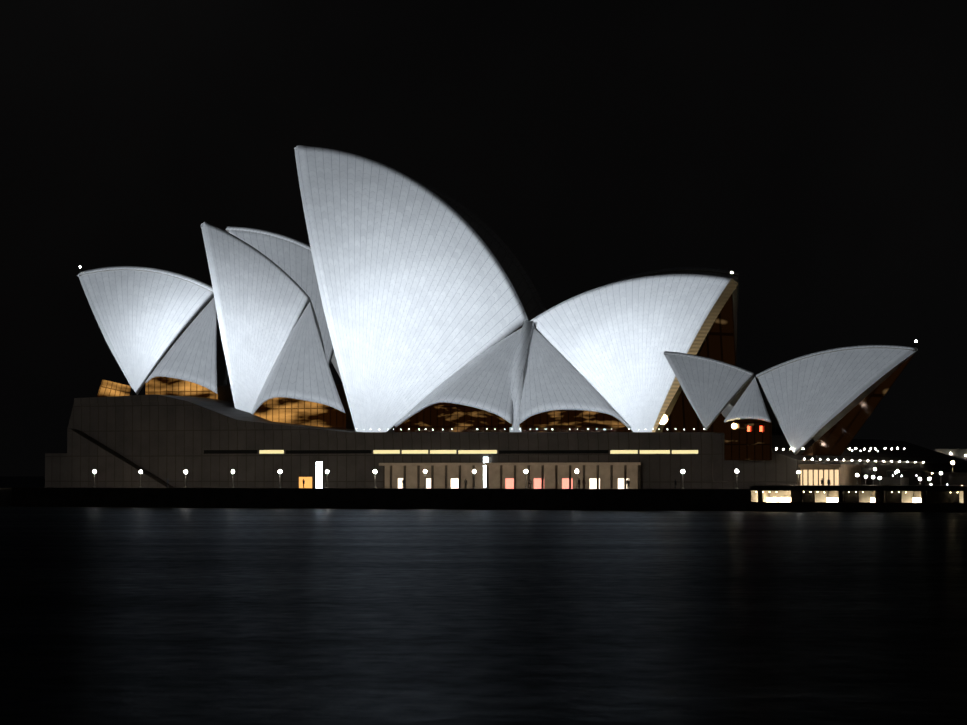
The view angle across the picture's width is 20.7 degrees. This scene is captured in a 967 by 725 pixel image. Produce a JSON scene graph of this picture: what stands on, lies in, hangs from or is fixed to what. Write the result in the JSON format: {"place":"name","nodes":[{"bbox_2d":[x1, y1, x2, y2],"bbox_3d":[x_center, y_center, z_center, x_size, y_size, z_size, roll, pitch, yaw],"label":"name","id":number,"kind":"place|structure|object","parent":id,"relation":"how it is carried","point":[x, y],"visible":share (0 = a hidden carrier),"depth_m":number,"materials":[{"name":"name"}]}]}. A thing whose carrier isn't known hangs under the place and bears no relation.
{"place":"outdoors","nodes":[
{"label":"outdoors","id":0,"kind":"place"},
{"bbox_2d":[0,476,966,724],"bbox_3d":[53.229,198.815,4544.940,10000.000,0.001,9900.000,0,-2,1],"label":"harbour water","id":1,"kind":"structure","parent":0,"point":[194,616],"depth_m":104.81,"materials":[{"name":"black liquid"}]},
{"bbox_2d":[0,485,966,512],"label":"seawall","id":2,"kind":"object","parent":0,"point":[559,499],"depth_m":431.31,"materials":[{"name":"black concrete"}]},
{"bbox_2d":[45,394,966,488],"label":"podium","id":3,"kind":"object","parent":2,"relation":"on","point":[159,441],"visible":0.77,"depth_m":461.51,"materials":[{"name":"stone"}]},
{"bbox_2d":[97,380,130,396],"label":"window","id":4,"kind":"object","parent":3,"relation":"on","point":[108,389],"visible":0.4,"depth_m":498.09,"materials":[{"name":"orange glass"}]},
{"bbox_2d":[79,266,213,349],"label":"shell","id":5,"kind":"object","parent":3,"relation":"on","point":[180,276],"visible":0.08,"depth_m":505.01,"materials":[{"name":"tile"}]},
{"bbox_2d":[81,270,212,394],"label":"shell","id":6,"kind":"object","parent":3,"relation":"on","point":[146,318],"visible":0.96,"depth_m":498.75,"materials":[{"name":"tile"}]},
{"bbox_2d":[79,276,132,388],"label":"shell edge rib","id":7,"kind":"object","parent":6,"relation":"attached to","point":[97,318],"visible":0.98,"depth_m":500.69,"materials":[{"name":"tile"}]},
{"bbox_2d":[145,298,217,393],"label":"roof shell","id":8,"kind":"object","parent":3,"relation":"on","point":[190,355],"visible":0.96,"depth_m":490.69,"materials":[{"name":"tile"}]},
{"bbox_2d":[145,377,217,399],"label":"glass","id":9,"kind":"object","parent":3,"relation":"attached to","point":[166,386],"visible":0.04,"depth_m":488.75,"materials":[{"name":"orange glass"}]},
{"bbox_2d":[204,222,309,412],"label":"shell","id":10,"kind":"object","parent":3,"relation":"on","point":[263,299],"visible":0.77,"depth_m":487.56,"materials":[{"name":"tile"}]},
{"bbox_2d":[201,222,236,408],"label":"roof shell edge","id":11,"kind":"object","parent":10,"relation":"attached to","point":[214,286],"visible":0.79,"depth_m":486.91,"materials":[{"name":"tile"}]},
{"bbox_2d":[201,223,324,351],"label":"shell","id":12,"kind":"object","parent":3,"relation":"on","point":[316,320],"visible":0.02,"depth_m":494.41,"materials":[{"name":"tile"}]},
{"bbox_2d":[225,226,341,380],"bbox_3d":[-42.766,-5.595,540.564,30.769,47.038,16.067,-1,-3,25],"label":"shell","id":13,"kind":"object","parent":3,"relation":"on","point":[294,262],"visible":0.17,"depth_m":543.32,"materials":[{"name":"tile"}]},
{"bbox_2d":[251,302,345,414],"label":"roof shell","id":14,"kind":"object","parent":3,"relation":"on","point":[300,370],"visible":1,"depth_m":477.21,"materials":[{"name":"tile"}]},
{"bbox_2d":[254,397,345,429],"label":"glass","id":15,"kind":"object","parent":3,"relation":"attached to","point":[290,410],"visible":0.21,"depth_m":473.02,"materials":[{"name":"orange glass"}]},
{"bbox_2d":[299,477,311,487],"bbox_3d":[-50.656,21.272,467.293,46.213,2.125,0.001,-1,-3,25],"label":"orange doors","id":16,"kind":"structure","parent":3,"relation":"attached to","point":[308,482],"depth_m":458.15,"materials":[{"name":"orange glass"}]},
{"bbox_2d":[316,457,487,487],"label":"banner lights","id":17,"kind":"object","parent":3,"relation":"attached to","point":[319,474],"visible":0.7,"depth_m":457.00},
{"bbox_2d":[204,450,607,453],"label":"podium strip windows","id":18,"kind":"structure","parent":3,"relation":"attached to","point":[370,451],"depth_m":454.76,"materials":[{"name":"glass"}]},
{"bbox_2d":[297,145,527,431],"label":"shell","id":19,"kind":"object","parent":3,"relation":"on","point":[422,299],"visible":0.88,"depth_m":471.37,"materials":[{"name":"tile"}]},
{"bbox_2d":[295,146,356,430],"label":"roof shell edge","id":20,"kind":"object","parent":19,"relation":"attached to","point":[315,258],"visible":0.92,"depth_m":472.80,"materials":[{"name":"tile"}]},
{"bbox_2d":[395,403,511,431],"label":"glass","id":21,"kind":"object","parent":3,"relation":"attached to","point":[442,417],"visible":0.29,"depth_m":458.19,"materials":[{"name":"brown glass"}]},
{"bbox_2d":[395,328,521,426],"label":"roof shell","id":22,"kind":"object","parent":3,"relation":"on","point":[482,381],"visible":0.83,"depth_m":460.59,"materials":[{"name":"tile"}]},
{"bbox_2d":[259,450,697,453],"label":"lit windows","id":23,"kind":"structure","parent":3,"relation":"attached to","point":[495,451],"depth_m":445.49,"materials":[{"name":"yellow glass"}]},
{"bbox_2d":[415,180,545,337],"bbox_3d":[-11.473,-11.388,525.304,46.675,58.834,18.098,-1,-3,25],"label":"shell","id":24,"kind":"object","parent":3,"relation":"on","point":[521,288],"visible":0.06,"depth_m":525.21,"materials":[{"name":"tile"}]},
{"bbox_2d":[217,384,784,435],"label":"hall base","id":25,"kind":"object","parent":3,"relation":"on","point":[224,393],"depth_m":476.40,"materials":[{"name":"stone"}]},
{"bbox_2d":[379,462,640,488],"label":"recessed wall","id":26,"kind":"structure","parent":3,"relation":"attached to","point":[508,472],"depth_m":441.20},
{"bbox_2d":[390,465,639,488],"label":"columns","id":27,"kind":"structure","parent":26,"relation":"attached to","point":[542,476],"depth_m":440.99,"materials":[{"name":"brown concrete"}]},
{"bbox_2d":[398,478,628,488],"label":"lit windows","id":28,"kind":"structure","parent":3,"relation":"attached to","point":[455,483],"depth_m":445.60,"materials":[{"name":"glass"}]},
{"bbox_2d":[510,321,534,431],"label":"side shell pier","id":29,"kind":"structure","parent":3,"relation":"on","point":[519,365],"depth_m":459.17,"materials":[{"name":"concrete"}]},
{"bbox_2d":[505,478,572,488],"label":"lit windows","id":30,"kind":"structure","parent":3,"relation":"attached to","point":[509,483],"depth_m":439.52,"materials":[{"name":"glass"}]},
{"bbox_2d":[364,429,877,451],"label":"rail lights","id":31,"kind":"object","parent":3,"relation":"on","point":[596,429],"visible":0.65,"depth_m":446.07},
{"bbox_2d":[530,274,730,431],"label":"shell","id":32,"kind":"object","parent":3,"relation":"on","point":[611,343],"visible":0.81,"depth_m":454.82,"materials":[{"name":"tile"}]},
{"bbox_2d":[519,328,630,429],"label":"roof shell","id":33,"kind":"object","parent":32,"relation":"attached to","point":[554,379],"visible":0.9,"depth_m":453.73,"materials":[{"name":"tile"}]},
{"bbox_2d":[519,410,631,431],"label":"glass","id":34,"kind":"object","parent":32,"relation":"attached to","point":[571,420],"visible":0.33,"depth_m":448.81,"materials":[{"name":"brown glass"}]},
{"bbox_2d":[652,278,737,431],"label":"roof shell edge","id":35,"kind":"object","parent":32,"relation":"attached to","point":[721,301],"visible":0.71,"depth_m":449.79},
{"bbox_2d":[534,274,732,355],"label":"shell","id":36,"kind":"object","parent":3,"relation":"on","point":[699,350],"visible":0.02,"depth_m":467.08,"materials":[{"name":"tile"}]},
{"bbox_2d":[607,267,739,312],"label":"shell","id":37,"kind":"object","parent":3,"relation":"on","point":[705,269],"depth_m":510.75,"materials":[{"name":"tile"}]},
{"bbox_2d":[644,271,740,281],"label":"shell","id":38,"kind":"object","parent":3,"relation":"on","point":[736,278],"visible":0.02,"depth_m":508.67,"materials":[{"name":"tile"}]},
{"bbox_2d":[660,414,736,428],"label":"foyer warm lamps","id":39,"kind":"object","parent":3,"relation":"on","point":[664,419],"visible":0.75,"depth_m":444.20,"materials":[{"name":"white glass"}]},
{"bbox_2d":[662,294,735,432],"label":"glass wall","id":40,"kind":"structure","parent":3,"relation":"on","point":[719,344],"depth_m":452.39,"materials":[{"name":"brown glass"}]},
{"bbox_2d":[664,351,753,430],"bbox_3d":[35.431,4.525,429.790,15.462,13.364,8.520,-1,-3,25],"label":"shell","id":41,"kind":"object","parent":3,"relation":"on","point":[712,389],"visible":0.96,"depth_m":429.65,"materials":[{"name":"tile"}]},
{"bbox_2d":[664,352,703,425],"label":"roof shell edge","id":42,"kind":"object","parent":41,"relation":"attached to","point":[679,380],"visible":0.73,"depth_m":430.87,"materials":[{"name":"tile"}]},
{"bbox_2d":[733,280,736,354],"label":"glass wall","id":43,"kind":"structure","parent":3,"relation":"on","point":[735,310],"depth_m":461.50,"materials":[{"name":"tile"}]},
{"bbox_2d":[724,377,770,422],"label":"roof shell","id":44,"kind":"object","parent":3,"relation":"on","point":[750,404],"visible":1,"depth_m":423.76,"materials":[{"name":"tile"}]},
{"bbox_2d":[724,419,771,459],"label":"glass","id":45,"kind":"object","parent":44,"relation":"attached to","point":[742,443],"visible":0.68,"depth_m":421.91,"materials":[{"name":"brown glass"}]},
{"bbox_2d":[747,426,761,431],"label":"lit windows","id":46,"kind":"structure","parent":45,"relation":"attached to","point":[748,428],"depth_m":421.42,"materials":[{"name":"orange glass"}]},
{"bbox_2d":[798,464,864,484],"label":"forecourt entrance","id":47,"kind":"object","parent":3,"relation":"attached to","point":[847,473],"visible":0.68,"depth_m":422.34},
{"bbox_2d":[801,470,838,484],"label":"lit window","id":48,"kind":"structure","parent":47,"relation":"attached to","point":[820,477],"depth_m":421.64,"materials":[{"name":"yellow glass"}]},
{"bbox_2d":[756,345,915,454],"bbox_3d":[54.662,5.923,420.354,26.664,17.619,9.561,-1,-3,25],"label":"shell","id":49,"kind":"object","parent":3,"relation":"on","point":[807,398],"visible":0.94,"depth_m":420.82,"materials":[{"name":"tile"}]},
{"bbox_2d":[797,348,917,449],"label":"shell edge rib","id":50,"kind":"object","parent":49,"relation":"attached to","point":[868,385],"visible":0.88,"depth_m":417.41,"materials":[{"name":"tile"}]},
{"bbox_2d":[801,354,914,455],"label":"glass wall","id":51,"kind":"structure","parent":3,"relation":"on","point":[837,438],"depth_m":419.75,"materials":[{"name":"brown glass"}]},
{"bbox_2d":[775,447,966,462],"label":"lights","id":52,"kind":"object","parent":3,"relation":"on","point":[860,460],"visible":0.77,"depth_m":452.79},
{"bbox_2d":[758,491,966,502],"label":"pillars","id":53,"kind":"structure","parent":2,"relation":"on","point":[841,496],"depth_m":405.76,"materials":[{"name":"black concrete"}]},
{"bbox_2d":[791,491,962,502],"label":"concourse kiosks","id":54,"kind":"object","parent":2,"relation":"on","point":[907,497],"visible":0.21,"depth_m":404.80,"materials":[{"name":"black"}]},
{"bbox_2d":[872,471,966,485],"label":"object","id":55,"kind":"object","parent":2,"relation":"on","point":[907,478],"visible":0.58,"depth_m":433.49,"materials":[{"name":"stone"}]},
{"bbox_2d":[935,449,966,460],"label":"buildings","id":56,"kind":"structure","parent":2,"relation":"on","point":[959,453],"depth_m":595.53,"materials":[{"name":"stone"}]},
{"bbox_2d":[0,0,966,475],"label":"sky","id":57,"kind":"structure","parent":0,"point":[814,152],"materials":[{"name":"black"}]},
{"bbox_2d":[756,491,957,502],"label":"concourse lights","id":58,"kind":"object","parent":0,"point":[788,499],"visible":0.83,"depth_m":416.81},
{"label":"shell","id":59,"kind":"object","parent":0,"visible":0},
{"bbox_2d":[217,325,227,385],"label":"shell","id":60,"kind":"object","parent":59,"relation":"attached to","point":[222,373],"visible":0.08,"depth_m":561.90,"materials":[{"name":"tile"}]}
]}

